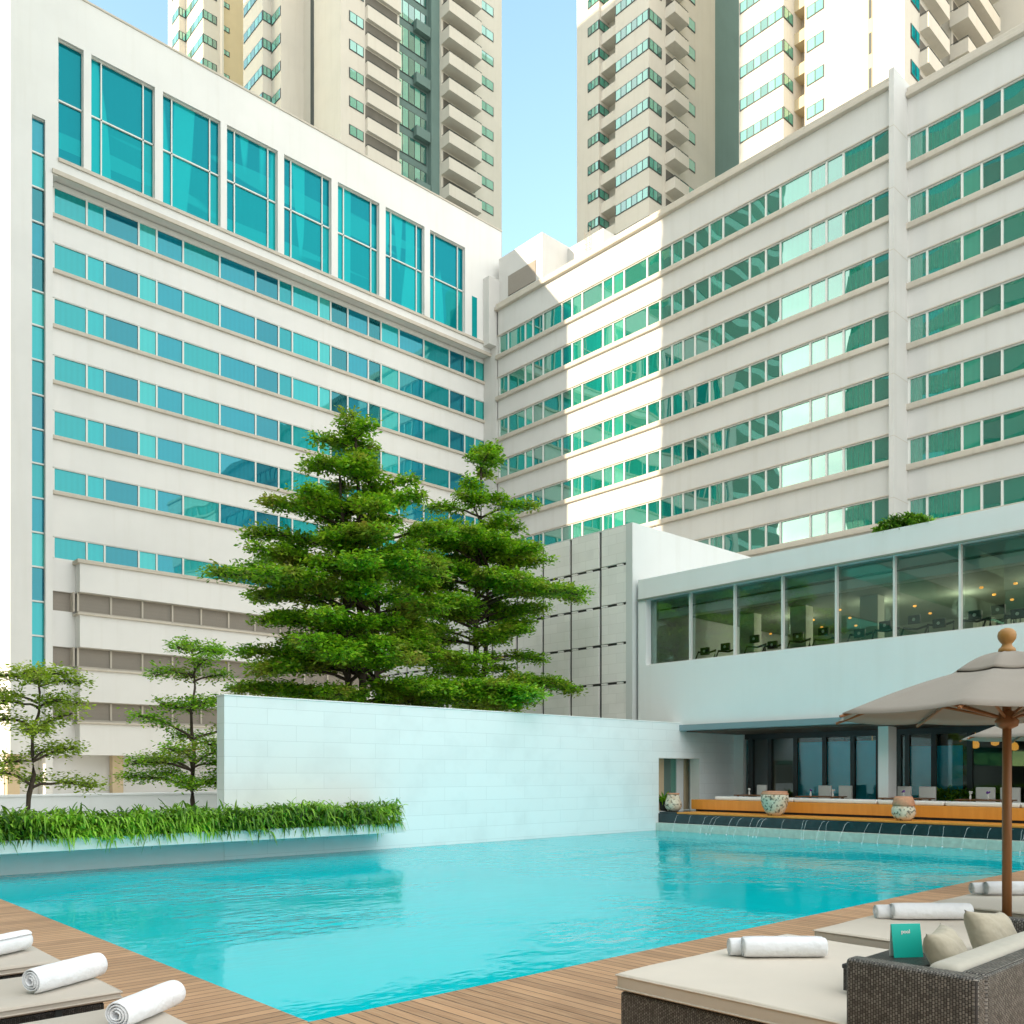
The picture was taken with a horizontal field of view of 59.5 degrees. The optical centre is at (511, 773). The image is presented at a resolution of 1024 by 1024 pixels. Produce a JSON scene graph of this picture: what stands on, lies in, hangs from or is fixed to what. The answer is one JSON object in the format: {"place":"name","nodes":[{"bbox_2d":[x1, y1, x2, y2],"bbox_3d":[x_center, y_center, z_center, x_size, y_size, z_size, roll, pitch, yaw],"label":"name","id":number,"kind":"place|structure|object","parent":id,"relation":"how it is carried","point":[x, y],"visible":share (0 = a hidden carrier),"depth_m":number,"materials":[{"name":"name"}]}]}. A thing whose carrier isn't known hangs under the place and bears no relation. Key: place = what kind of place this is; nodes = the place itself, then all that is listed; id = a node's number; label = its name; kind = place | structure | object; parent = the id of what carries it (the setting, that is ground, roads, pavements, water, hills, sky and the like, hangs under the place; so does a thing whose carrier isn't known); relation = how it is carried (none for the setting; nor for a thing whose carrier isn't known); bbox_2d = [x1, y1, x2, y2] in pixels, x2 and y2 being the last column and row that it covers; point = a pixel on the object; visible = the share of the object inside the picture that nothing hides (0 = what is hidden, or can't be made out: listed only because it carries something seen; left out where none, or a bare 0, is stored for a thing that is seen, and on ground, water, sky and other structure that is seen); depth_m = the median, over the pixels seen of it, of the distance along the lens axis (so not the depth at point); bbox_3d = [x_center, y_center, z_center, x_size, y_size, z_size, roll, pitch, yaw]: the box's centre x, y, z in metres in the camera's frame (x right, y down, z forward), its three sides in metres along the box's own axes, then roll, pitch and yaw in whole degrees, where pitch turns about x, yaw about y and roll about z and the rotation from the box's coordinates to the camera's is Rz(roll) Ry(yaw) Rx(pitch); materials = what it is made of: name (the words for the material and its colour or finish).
{"place":"outdoors","nodes":[
{"label":"outdoors","id":0,"kind":"place"},
{"bbox_2d":[0,899,307,1023],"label":"deck floor","id":1,"kind":"structure","parent":0,"point":[128,972],"depth_m":6.60,"materials":[{"name":"brown wood"}]},
{"bbox_2d":[0,946,60,979],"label":"sun lounger","id":2,"kind":"object","parent":1,"relation":"on","point":[16,964],"visible":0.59,"depth_m":5.13,"materials":[{"name":"fabric"}]},
{"bbox_2d":[0,930,32,954],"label":"rolled towel","id":3,"kind":"object","parent":2,"relation":"on","point":[14,941],"visible":1,"depth_m":5.32,"materials":[{"name":"white fabric"}]},
{"bbox_2d":[0,977,122,1023],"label":"sun lounger","id":4,"kind":"object","parent":1,"relation":"on","point":[20,1003],"visible":0.66,"depth_m":4.34,"materials":[{"name":"fabric"}]},
{"bbox_2d":[22,953,107,992],"bbox_3d":[-2.272,1.016,4.568,0.125,0.124,0.456,0,0,19],"label":"rolled towel","id":5,"kind":"object","parent":4,"relation":"on","point":[46,977],"visible":1,"depth_m":4.50,"materials":[{"name":"white fabric"}]},
{"bbox_2d":[22,1009,186,1023],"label":"sun lounger","id":6,"kind":"object","parent":1,"relation":"on","point":[95,1017],"visible":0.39,"depth_m":3.92,"materials":[{"name":"fabric"}]},
{"bbox_2d":[105,980,185,1023],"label":"rolled towel","id":7,"kind":"object","parent":6,"relation":"on","point":[139,1006],"visible":1,"depth_m":3.87,"materials":[{"name":"white fabric"}]},
{"bbox_2d":[168,0,242,85],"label":"apartment tower","id":8,"kind":"structure","parent":0,"point":[208,33],"depth_m":112.87,"materials":[{"name":"grey"}]},
{"bbox_2d":[0,0,501,794],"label":"hotel wing","id":9,"kind":"structure","parent":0,"point":[222,296],"depth_m":53.10,"materials":[{"name":"white paint"}]},
{"bbox_2d":[32,116,43,733],"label":"stair window","id":10,"kind":"structure","parent":9,"relation":"in","point":[37,124],"depth_m":47.93,"materials":[{"name":"teal glass"}]},
{"bbox_2d":[58,40,81,166],"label":"tall window","id":11,"kind":"structure","parent":9,"relation":"in","point":[69,58],"depth_m":49.07,"materials":[{"name":"teal glass"}]},
{"bbox_2d":[91,57,153,197],"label":"tall window","id":12,"kind":"structure","parent":9,"relation":"in","point":[122,106],"depth_m":50.99,"materials":[{"name":"teal glass"}]},
{"bbox_2d":[163,94,218,225],"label":"tall window","id":13,"kind":"structure","parent":9,"relation":"in","point":[190,137],"depth_m":53.67,"materials":[{"name":"teal glass"}]},
{"bbox_2d":[53,536,365,601],"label":"ribbon window","id":14,"kind":"structure","parent":9,"relation":"in","point":[76,551],"depth_m":51.75,"materials":[{"name":"teal glass"}]},
{"bbox_2d":[227,127,275,250],"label":"tall window","id":15,"kind":"structure","parent":9,"relation":"in","point":[251,166],"depth_m":56.34,"materials":[{"name":"teal glass"}]},
{"bbox_2d":[53,467,450,554],"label":"ribbon window","id":16,"kind":"structure","parent":9,"relation":"in","point":[67,483],"depth_m":53.06,"materials":[{"name":"teal glass"}]},
{"bbox_2d":[53,410,482,531],"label":"ribbon window","id":17,"kind":"structure","parent":9,"relation":"in","point":[69,428],"depth_m":54.05,"materials":[{"name":"teal glass"}]},
{"bbox_2d":[53,297,483,454],"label":"ribbon window","id":18,"kind":"structure","parent":9,"relation":"in","point":[68,317],"depth_m":56.26,"materials":[{"name":"teal glass"}]},
{"bbox_2d":[53,354,483,494],"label":"ribbon window","id":19,"kind":"structure","parent":9,"relation":"in","point":[72,374],"depth_m":55.01,"materials":[{"name":"teal glass"}]},
{"bbox_2d":[53,186,484,384],"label":"ribbon window","id":20,"kind":"structure","parent":9,"relation":"in","point":[69,208],"depth_m":56.84,"materials":[{"name":"teal glass"}]},
{"bbox_2d":[53,242,484,422],"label":"ribbon window","id":21,"kind":"structure","parent":9,"relation":"in","point":[68,262],"depth_m":56.84,"materials":[{"name":"teal glass"}]},
{"bbox_2d":[284,157,329,273],"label":"tall window","id":22,"kind":"structure","parent":9,"relation":"in","point":[306,192],"depth_m":58.97,"materials":[{"name":"teal glass"}]},
{"bbox_2d":[338,184,377,294],"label":"tall window","id":23,"kind":"structure","parent":9,"relation":"in","point":[357,215],"depth_m":61.65,"materials":[{"name":"teal glass"}]},
{"bbox_2d":[386,209,422,314],"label":"tall window","id":24,"kind":"structure","parent":9,"relation":"in","point":[404,238],"depth_m":64.35,"materials":[{"name":"teal glass"}]},
{"bbox_2d":[430,232,462,331],"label":"tall window","id":25,"kind":"structure","parent":9,"relation":"in","point":[446,258],"depth_m":66.96,"materials":[{"name":"teal glass"}]},
{"bbox_2d":[472,296,476,337],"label":"slot window","id":26,"kind":"structure","parent":9,"relation":"in","point":[474,300],"depth_m":68.41,"materials":[{"name":"teal glass"}]},
{"bbox_2d":[88,0,576,256],"label":"sky","id":27,"kind":"structure","parent":0,"point":[539,37],"materials":[{"name":"blue"}]},
{"bbox_2d":[243,0,501,257],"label":"apartment tower","id":28,"kind":"structure","parent":0,"point":[411,90],"depth_m":101.15,"materials":[{"name":"grey paint"}]},
{"bbox_2d":[399,158,426,182],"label":"window","id":29,"kind":"structure","parent":28,"relation":"in","point":[408,170],"depth_m":101.82,"materials":[{"name":"green glass"}]},
{"bbox_2d":[399,131,426,165],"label":"window","id":30,"kind":"structure","parent":28,"relation":"in","point":[410,147],"depth_m":102.00,"materials":[{"name":"green glass"}]},
{"bbox_2d":[399,104,426,131],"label":"window","id":31,"kind":"structure","parent":28,"relation":"in","point":[409,119],"depth_m":101.73,"materials":[{"name":"green glass"}]},
{"bbox_2d":[399,77,426,113],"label":"window","id":32,"kind":"structure","parent":28,"relation":"in","point":[412,95],"depth_m":102.00,"materials":[{"name":"green glass"}]},
{"bbox_2d":[399,50,426,78],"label":"window","id":33,"kind":"structure","parent":28,"relation":"in","point":[409,66],"depth_m":101.73,"materials":[{"name":"green"}]},
{"bbox_2d":[399,24,426,60],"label":"window","id":34,"kind":"structure","parent":28,"relation":"in","point":[409,40],"depth_m":102.00,"materials":[{"name":"green"}]},
{"bbox_2d":[399,0,426,25],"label":"window","id":35,"kind":"structure","parent":28,"relation":"in","point":[409,13],"depth_m":101.73,"materials":[{"name":"green"}]},
{"bbox_2d":[0,830,1023,1021],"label":"pool water","id":36,"kind":"structure","parent":0,"point":[310,937],"depth_m":10.88,"materials":[{"name":"teal liquid"}]},
{"bbox_2d":[371,522,750,719],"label":"stone clad block","id":37,"kind":"structure","parent":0,"point":[592,647],"depth_m":27.71,"materials":[{"name":"grey stone"}]},
{"bbox_2d":[577,0,738,242],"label":"apartment tower","id":38,"kind":"structure","parent":0,"point":[657,105],"depth_m":94.28,"materials":[{"name":"grey paint"}]},
{"bbox_2d":[615,186,648,216],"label":"window","id":39,"kind":"structure","parent":38,"relation":"in","point":[643,194],"depth_m":91.25,"materials":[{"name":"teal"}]},
{"bbox_2d":[615,156,648,187],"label":"window","id":40,"kind":"structure","parent":38,"relation":"in","point":[642,165],"depth_m":91.25,"materials":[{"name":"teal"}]},
{"bbox_2d":[615,126,648,158],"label":"window","id":41,"kind":"structure","parent":38,"relation":"in","point":[643,135],"depth_m":91.23,"materials":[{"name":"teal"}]},
{"bbox_2d":[615,97,648,130],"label":"window","id":42,"kind":"structure","parent":38,"relation":"in","point":[642,106],"depth_m":91.25,"materials":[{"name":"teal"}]},
{"bbox_2d":[615,67,648,101],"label":"window","id":43,"kind":"structure","parent":38,"relation":"in","point":[643,76],"depth_m":91.25,"materials":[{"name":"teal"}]},
{"bbox_2d":[615,38,648,73],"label":"window","id":44,"kind":"structure","parent":38,"relation":"in","point":[641,48],"depth_m":91.23,"materials":[{"name":"green"}]},
{"bbox_2d":[615,8,648,44],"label":"window","id":45,"kind":"structure","parent":38,"relation":"in","point":[642,18],"depth_m":91.25,"materials":[{"name":"green"}]},
{"bbox_2d":[302,870,1023,1023],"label":"deck floor","id":46,"kind":"structure","parent":0,"point":[587,993],"depth_m":6.12,"materials":[{"name":"brown wood"}]},
{"bbox_2d":[615,916,1023,1023],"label":"daybed","id":47,"kind":"object","parent":46,"relation":"on","point":[983,984],"visible":0.9,"depth_m":4.20,"materials":[{"name":"fabric"}]},
{"bbox_2d":[727,938,742,955],"bbox_3d":[1.510,1.029,5.303,0.466,0.106,0.109,0,0,0],"label":"rolled towel","id":48,"kind":"object","parent":47,"relation":"on","point":[734,946],"visible":0.18,"depth_m":5.26,"materials":[{"name":"white fabric"}]},
{"bbox_2d":[741,936,827,956],"bbox_3d":[1.590,1.017,5.237,0.496,0.118,0.133,0,0,0],"label":"rolled towel","id":49,"kind":"object","parent":47,"relation":"on","point":[784,946],"visible":1,"depth_m":5.18,"materials":[{"name":"white fabric"}]},
{"bbox_2d":[842,950,929,990],"bbox_3d":[1.920,1.003,4.457,0.570,0.146,0.300,0,0,-43],"label":"bed tray","id":50,"kind":"object","parent":47,"relation":"on","point":[920,961],"visible":0.17,"depth_m":4.44,"materials":[{"name":"wicker"}]},
{"bbox_2d":[889,923,922,957],"bbox_3d":[1.997,0.847,4.534,0.155,0.165,0.048,0,0,-6],"label":"menu card","id":51,"kind":"object","parent":50,"relation":"on","point":[905,940],"visible":1,"depth_m":4.53,"materials":[{"name":"teal paper"}]},
{"bbox_2d":[923,924,967,964],"bbox_3d":[2.115,0.915,4.297,0.157,0.370,0.370,-33,-18,31],"label":"pillow","id":52,"kind":"object","parent":47,"relation":"on","point":[941,942],"visible":0.37,"depth_m":4.20,"materials":[{"name":"beige fabric"}]},
{"bbox_2d":[964,910,1016,948],"bbox_3d":[2.541,0.900,4.691,0.380,0.380,0.157,7,-30,-35],"label":"pillow","id":53,"kind":"object","parent":47,"relation":"on","point":[983,928],"visible":0.47,"depth_m":4.63,"materials":[{"name":"beige fabric"}]},
{"bbox_2d":[813,915,972,952],"bbox_3d":[3.307,1.204,6.050,1.583,0.593,1.896,0,0,-43],"label":"daybed","id":54,"kind":"object","parent":46,"relation":"on","point":[871,931],"visible":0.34,"depth_m":6.17,"materials":[{"name":"fabric"}]},
{"bbox_2d":[873,904,891,918],"bbox_3d":[2.978,1.029,6.646,0.576,0.106,0.109,0,0,0],"label":"rolled towel","id":55,"kind":"object","parent":54,"relation":"on","point":[881,911],"visible":0.25,"depth_m":6.61,"materials":[{"name":"fabric"}]},
{"bbox_2d":[889,903,973,918],"bbox_3d":[3.083,1.015,6.598,0.596,0.122,0.142,0,0,0],"label":"rolled towel","id":56,"kind":"object","parent":54,"relation":"on","point":[927,911],"visible":0.96,"depth_m":6.54,"materials":[{"name":"white fabric"}]},
{"bbox_2d":[836,628,1023,916],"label":"parasol","id":57,"kind":"object","parent":46,"relation":"on","point":[986,689],"visible":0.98,"depth_m":6.77,"materials":[{"name":"beige fabric"}]},
{"bbox_2d":[931,894,1023,917],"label":"daybed","id":58,"kind":"object","parent":46,"relation":"on","point":[983,903],"visible":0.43,"depth_m":7.48,"materials":[{"name":"fabric"}]},
{"bbox_2d":[983,881,1023,894],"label":"rolled towel","id":59,"kind":"object","parent":58,"relation":"on","point":[993,887],"visible":0.76,"depth_m":7.85,"materials":[{"name":"white fabric"}]},
{"bbox_2d":[959,723,1023,742],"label":"parasol","id":60,"kind":"object","parent":46,"relation":"on","point":[993,734],"visible":0.58,"depth_m":11.06,"materials":[{"name":"beige fabric"}]},
{"bbox_2d":[483,22,1023,556],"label":"hotel wing","id":61,"kind":"structure","parent":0,"point":[811,334],"depth_m":50.43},
{"bbox_2d":[495,125,888,360],"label":"ribbon window","id":62,"kind":"structure","parent":61,"relation":"in","point":[873,152],"depth_m":54.62,"materials":[{"name":"green glass"}]},
{"bbox_2d":[495,187,888,401],"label":"ribbon window","id":63,"kind":"structure","parent":61,"relation":"in","point":[872,213],"depth_m":54.60,"materials":[{"name":"green glass"}]},
{"bbox_2d":[495,248,888,441],"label":"ribbon window","id":64,"kind":"structure","parent":61,"relation":"in","point":[871,274],"depth_m":54.58,"materials":[{"name":"green glass"}]},
{"bbox_2d":[495,310,888,483],"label":"ribbon window","id":65,"kind":"structure","parent":61,"relation":"in","point":[872,334],"depth_m":54.57,"materials":[{"name":"green glass"}]},
{"bbox_2d":[499,371,888,520],"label":"ribbon window","id":66,"kind":"structure","parent":61,"relation":"in","point":[873,394],"depth_m":54.00,"materials":[{"name":"green glass"}]},
{"bbox_2d":[514,433,888,545],"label":"ribbon window","id":67,"kind":"structure","parent":61,"relation":"in","point":[871,455],"depth_m":52.97,"materials":[{"name":"green glass"}]},
{"bbox_2d":[694,494,888,556],"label":"ribbon window","id":68,"kind":"structure","parent":61,"relation":"in","point":[855,519],"depth_m":50.05,"materials":[{"name":"green glass"}]},
{"bbox_2d":[906,74,1023,169],"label":"ribbon window","id":69,"kind":"structure","parent":61,"relation":"in","point":[1006,103],"depth_m":45.09,"materials":[{"name":"green glass"}]},
{"bbox_2d":[906,140,1023,229],"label":"ribbon window","id":70,"kind":"structure","parent":61,"relation":"in","point":[1005,169],"depth_m":45.07,"materials":[{"name":"green glass"}]},
{"bbox_2d":[906,207,1023,289],"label":"ribbon window","id":71,"kind":"structure","parent":61,"relation":"in","point":[1005,234],"depth_m":45.07,"materials":[{"name":"green glass"}]},
{"bbox_2d":[906,273,1023,350],"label":"ribbon window","id":72,"kind":"structure","parent":61,"relation":"in","point":[1005,299],"depth_m":45.07,"materials":[{"name":"green glass"}]},
{"bbox_2d":[906,339,1023,410],"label":"ribbon window","id":73,"kind":"structure","parent":61,"relation":"in","point":[1006,364],"depth_m":45.06,"materials":[{"name":"green glass"}]},
{"bbox_2d":[906,406,1023,470],"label":"ribbon window","id":74,"kind":"structure","parent":61,"relation":"in","point":[1006,429],"depth_m":45.06,"materials":[{"name":"green glass"}]},
{"bbox_2d":[907,472,1023,519],"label":"ribbon window","id":75,"kind":"structure","parent":61,"relation":"in","point":[1008,491],"depth_m":44.95,"materials":[{"name":"green glass"}]},
{"bbox_2d":[936,785,999,801],"bbox_3d":[11.002,0.669,21.839,0.704,0.781,2.244,0,0,-43],"label":"terrace plant","id":76,"kind":"object","parent":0,"point":[952,794],"visible":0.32,"depth_m":21.87,"materials":[{"name":"green plant"}]},
{"bbox_2d":[941,0,1023,65],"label":"apartment tower","id":77,"kind":"structure","parent":0,"point":[969,26],"depth_m":81.74,"materials":[{"name":"grey concrete"}]},
{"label":"terrace floor","id":78,"kind":"structure","parent":0,"visible":0},
{"bbox_2d":[656,810,1023,851],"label":"fountain ledge","id":79,"kind":"object","parent":78,"relation":"attached to","point":[965,834],"visible":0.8,"depth_m":20.49,"materials":[{"name":"tile"}]},
{"bbox_2d":[665,793,681,811],"bbox_3d":[4.441,0.801,24.639,0.470,0.505,0.470,0,0,-43],"label":"stone urn","id":80,"kind":"object","parent":79,"relation":"on","point":[673,802],"visible":1,"depth_m":24.47,"materials":[{"name":"ceramic"}]},
{"bbox_2d":[761,791,788,815],"bbox_3d":[6.557,0.751,22.339,0.679,0.605,0.674,0,0,-43],"label":"stone urn","id":81,"kind":"object","parent":79,"relation":"on","point":[774,803],"visible":1,"depth_m":22.09,"materials":[{"name":"ceramic"}]},
{"bbox_2d":[891,796,915,820],"bbox_3d":[8.744,0.786,19.982,0.512,0.535,0.510,0,0,-43],"label":"stone urn","id":82,"kind":"object","parent":79,"relation":"on","point":[903,808],"visible":1,"depth_m":19.80,"materials":[{"name":"ceramic"}]},
{"bbox_2d":[691,796,1023,823],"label":"terrace bench","id":83,"kind":"object","parent":78,"relation":"on","point":[950,810],"visible":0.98,"depth_m":21.30,"materials":[{"name":"brown wood"}]},
{"bbox_2d":[919,786,935,800],"bbox_3d":[10.349,0.700,22.107,0.490,0.740,0.400,0,0,-43],"label":"chair","id":84,"kind":"object","parent":78,"relation":"on","point":[927,792],"visible":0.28,"depth_m":21.93,"materials":[{"name":"white fabric"}]},
{"bbox_2d":[976,787,995,801],"bbox_3d":[11.255,0.700,21.127,0.490,0.740,0.420,0,0,-43],"label":"chair","id":85,"kind":"object","parent":78,"relation":"on","point":[981,792],"visible":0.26,"depth_m":20.95,"materials":[{"name":"white fabric"}]},
{"label":"ground","id":86,"kind":"structure","parent":0,"visible":0},
{"bbox_2d":[0,659,110,811],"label":"tree","id":87,"kind":"object","parent":86,"relation":"on","point":[32,728],"visible":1,"depth_m":14.98,"materials":[{"name":"green plant"}]},
{"bbox_2d":[0,792,216,815],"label":"boundary wall","id":88,"kind":"structure","parent":86,"relation":"on","point":[109,802],"depth_m":23.05,"materials":[{"name":"white paint"}]},
{"bbox_2d":[109,630,236,806],"bbox_3d":[-6.156,-0.739,17.644,3.135,4.290,2.975,0,0,-43],"label":"tree","id":89,"kind":"object","parent":86,"relation":"on","point":[154,760],"visible":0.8,"depth_m":17.29,"materials":[{"name":"green plant"}]},
{"bbox_2d":[0,812,405,875],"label":"planter trough","id":90,"kind":"object","parent":86,"relation":"on","point":[44,857],"visible":0.32,"depth_m":14.70,"materials":[{"name":"concrete"}]},
{"bbox_2d":[0,796,408,853],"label":"fern hedge","id":91,"kind":"object","parent":90,"relation":"in","point":[293,815],"visible":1,"depth_m":14.69,"materials":[{"name":"green plant"}]},
{"bbox_2d":[195,405,554,712],"bbox_3d":[-3.716,-3.634,21.340,7.279,10.108,7.342,0,0,-43],"label":"tree","id":92,"kind":"object","parent":86,"relation":"on","point":[353,571],"visible":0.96,"depth_m":20.49,"materials":[{"name":"green plant"}]},
{"bbox_2d":[216,694,733,859],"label":"pool wall","id":93,"kind":"structure","parent":86,"relation":"on","point":[448,776],"depth_m":19.63,"materials":[{"name":"white tile"}]},
{"bbox_2d":[381,438,595,711],"bbox_3d":[-0.663,-3.966,25.317,6.527,10.765,5.829,0,0,-10],"label":"tree","id":94,"kind":"object","parent":86,"relation":"on","point":[474,548],"visible":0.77,"depth_m":24.47,"materials":[{"name":"green plant"}]},
{"bbox_2d":[637,502,1023,802],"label":"podium building","id":95,"kind":"structure","parent":86,"relation":"on","point":[778,711],"depth_m":23.70,"materials":[{"name":"white painted concrete"},{"name":"glass"}]},
{"bbox_2d":[659,758,689,810],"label":"passage wall","id":96,"kind":"structure","parent":95,"relation":"attached to","point":[674,775],"depth_m":26.01,"materials":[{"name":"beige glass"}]},
{"bbox_2d":[649,534,1023,664],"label":"gym window","id":97,"kind":"structure","parent":95,"relation":"in","point":[960,545],"depth_m":22.07,"materials":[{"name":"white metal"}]},
{"bbox_2d":[745,725,995,799],"bbox_3d":[16.599,-0.047,16.473,0.082,2.215,28.584,0,0,-43],"label":"restaurant window","id":98,"kind":"structure","parent":95,"relation":"in","point":[969,730],"depth_m":23.96,"materials":[{"name":"black metal"}]},
{"bbox_2d":[871,620,899,638],"bbox_3d":[9.807,-3.171,22.778,1.474,1.238,0.720,0,0,-43],"label":"exercise machine","id":99,"kind":"object","parent":95,"relation":"on","point":[885,626],"visible":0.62,"depth_m":22.30,"materials":[{"name":"black plastic"}]},
{"bbox_2d":[870,511,937,532],"bbox_3d":[9.185,-5.847,20.987,0.815,0.600,1.499,0,0,-43],"label":"roof shrub","id":100,"kind":"object","parent":95,"relation":"on","point":[901,520],"visible":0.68,"depth_m":20.83,"materials":[{"name":"green plant"}]},
{"bbox_2d":[900,614,928,635],"bbox_3d":[10.384,-3.216,22.449,1.474,1.328,0.720,0,0,-43],"label":"exercise machine","id":101,"kind":"object","parent":95,"relation":"on","point":[914,619],"visible":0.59,"depth_m":21.97,"materials":[{"name":"black plastic"}]},
{"bbox_2d":[924,618,954,632],"bbox_3d":[10.740,-3.126,21.917,1.474,1.148,0.720,0,0,-43],"label":"exercise machine","id":102,"kind":"object","parent":95,"relation":"on","point":[939,623],"visible":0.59,"depth_m":21.41,"materials":[{"name":"black plastic"}]},
{"bbox_2d":[963,610,991,625],"bbox_3d":[11.292,-3.171,21.320,1.474,1.238,0.720,0,0,-43],"label":"exercise machine","id":103,"kind":"object","parent":95,"relation":"on","point":[975,616],"visible":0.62,"depth_m":20.82,"materials":[{"name":"black plastic"}]},
{"bbox_2d":[982,604,1014,626],"bbox_3d":[11.732,-3.216,21.139,1.474,1.328,0.720,0,0,-43],"label":"exercise machine","id":104,"kind":"object","parent":95,"relation":"on","point":[998,609],"visible":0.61,"depth_m":20.66,"materials":[{"name":"black plastic"}]},
{"bbox_2d":[739,0,949,163],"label":"apartment tower","id":105,"kind":"structure","parent":86,"relation":"on","point":[802,63],"depth_m":79.92,"materials":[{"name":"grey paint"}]},
{"bbox_2d":[740,107,782,143],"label":"window","id":106,"kind":"structure","parent":105,"relation":"in","point":[777,115],"depth_m":82.22,"materials":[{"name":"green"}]},
{"bbox_2d":[740,73,782,110],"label":"window","id":107,"kind":"structure","parent":105,"relation":"in","point":[775,83],"depth_m":82.22,"materials":[{"name":"teal glass"}]},
{"bbox_2d":[740,39,782,78],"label":"window","id":108,"kind":"structure","parent":105,"relation":"in","point":[777,48],"depth_m":82.22,"materials":[{"name":"teal"}]},
{"bbox_2d":[740,6,782,46],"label":"window","id":109,"kind":"structure","parent":105,"relation":"in","point":[776,15],"depth_m":82.22,"materials":[{"name":"teal"}]},
{"bbox_2d":[806,98,823,119],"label":"window","id":110,"kind":"structure","parent":105,"relation":"in","point":[817,107],"depth_m":80.17,"materials":[{"name":"teal"}]},
{"bbox_2d":[806,64,823,86],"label":"window","id":111,"kind":"structure","parent":105,"relation":"in","point":[818,73],"depth_m":80.18,"materials":[{"name":"teal"}]},
{"bbox_2d":[806,30,823,52],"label":"window","id":112,"kind":"structure","parent":105,"relation":"in","point":[818,39],"depth_m":80.16,"materials":[{"name":"teal"}]},
{"bbox_2d":[806,0,823,19],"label":"window","id":113,"kind":"structure","parent":105,"relation":"in","point":[818,5],"depth_m":80.20,"materials":[{"name":"teal"}]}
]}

